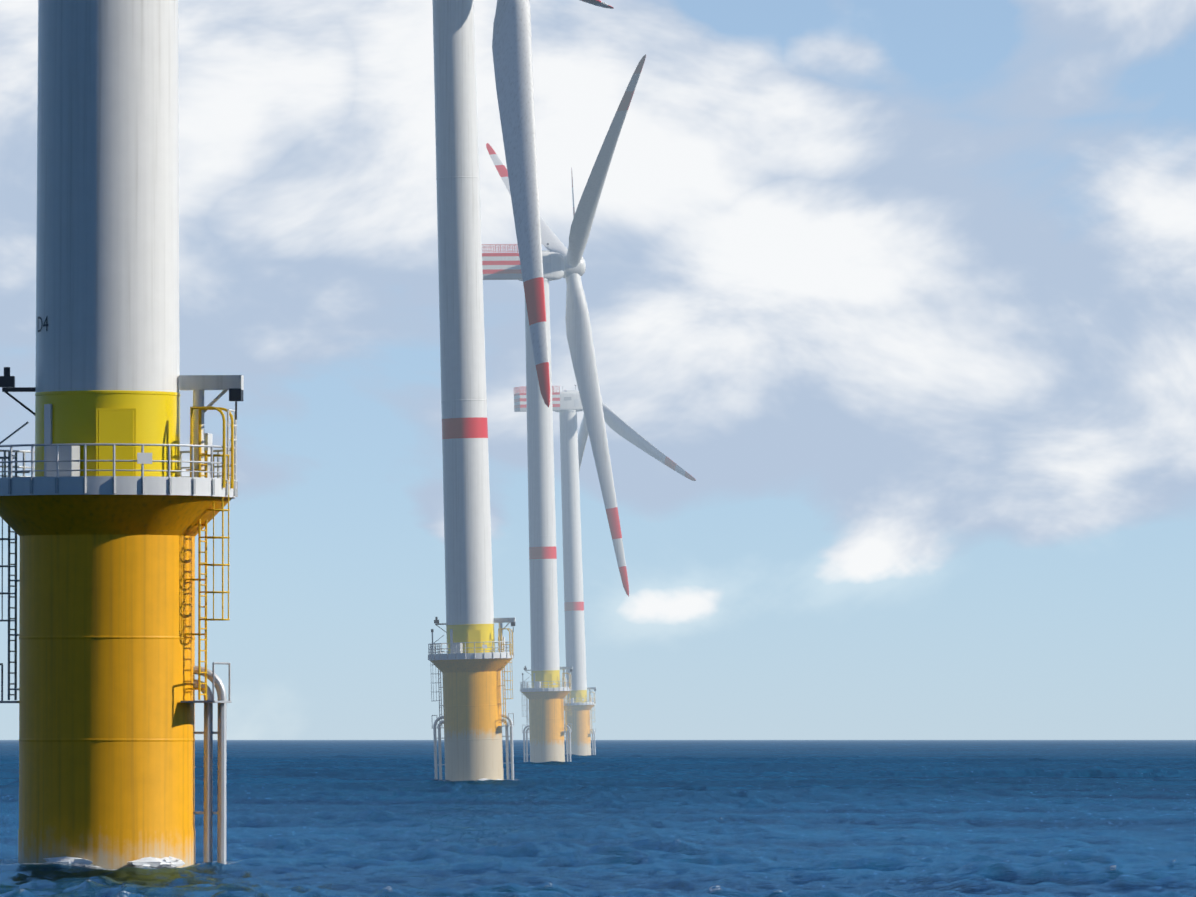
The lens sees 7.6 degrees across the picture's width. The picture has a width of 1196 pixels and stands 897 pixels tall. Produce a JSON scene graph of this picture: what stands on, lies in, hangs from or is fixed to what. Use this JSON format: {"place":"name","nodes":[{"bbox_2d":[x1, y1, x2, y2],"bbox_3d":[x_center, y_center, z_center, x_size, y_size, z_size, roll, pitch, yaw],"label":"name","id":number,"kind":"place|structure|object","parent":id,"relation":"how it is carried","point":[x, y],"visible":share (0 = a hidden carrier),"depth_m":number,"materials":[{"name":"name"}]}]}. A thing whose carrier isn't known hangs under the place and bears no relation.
{"place":"outdoors","nodes":[
{"label":"outdoors","id":0,"kind":"place"},
{"bbox_2d":[0,740,1195,896],"bbox_3d":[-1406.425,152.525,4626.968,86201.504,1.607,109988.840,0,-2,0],"label":"sea","id":1,"kind":"structure","parent":0,"point":[784,818],"depth_m":357.95,"materials":[{"name":"liquid"}]},
{"bbox_2d":[0,0,243,868],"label":"wind turbine","id":2,"kind":"object","parent":1,"relation":"in","point":[109,512],"visible":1,"depth_m":246.72,"materials":[{"name":"white paint"}]},
{"bbox_2d":[43,778,501,868],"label":"sea foam","id":3,"kind":"object","parent":1,"relation":"on","point":[166,862],"visible":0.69,"depth_m":245.78,"materials":[{"name":"white"}]},
{"bbox_2d":[428,0,613,780],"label":"wind turbine","id":4,"kind":"object","parent":1,"relation":"in","point":[471,664],"visible":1,"depth_m":746.92,"materials":[{"name":"white paint"}]},
{"bbox_2d":[482,54,645,762],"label":"wind turbine","id":5,"kind":"object","parent":1,"relation":"in","point":[546,694],"visible":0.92,"depth_m":1247.21,"materials":[{"name":"white paint"}]},
{"bbox_2d":[514,168,695,755],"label":"wind turbine","id":6,"kind":"object","parent":1,"relation":"in","point":[567,405],"visible":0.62,"depth_m":1746.75,"materials":[{"name":"white paint"}]},
{"bbox_2d":[0,0,1195,739],"label":"sky","id":7,"kind":"structure","parent":0,"point":[905,290],"materials":[{"name":"blue"}]}
]}

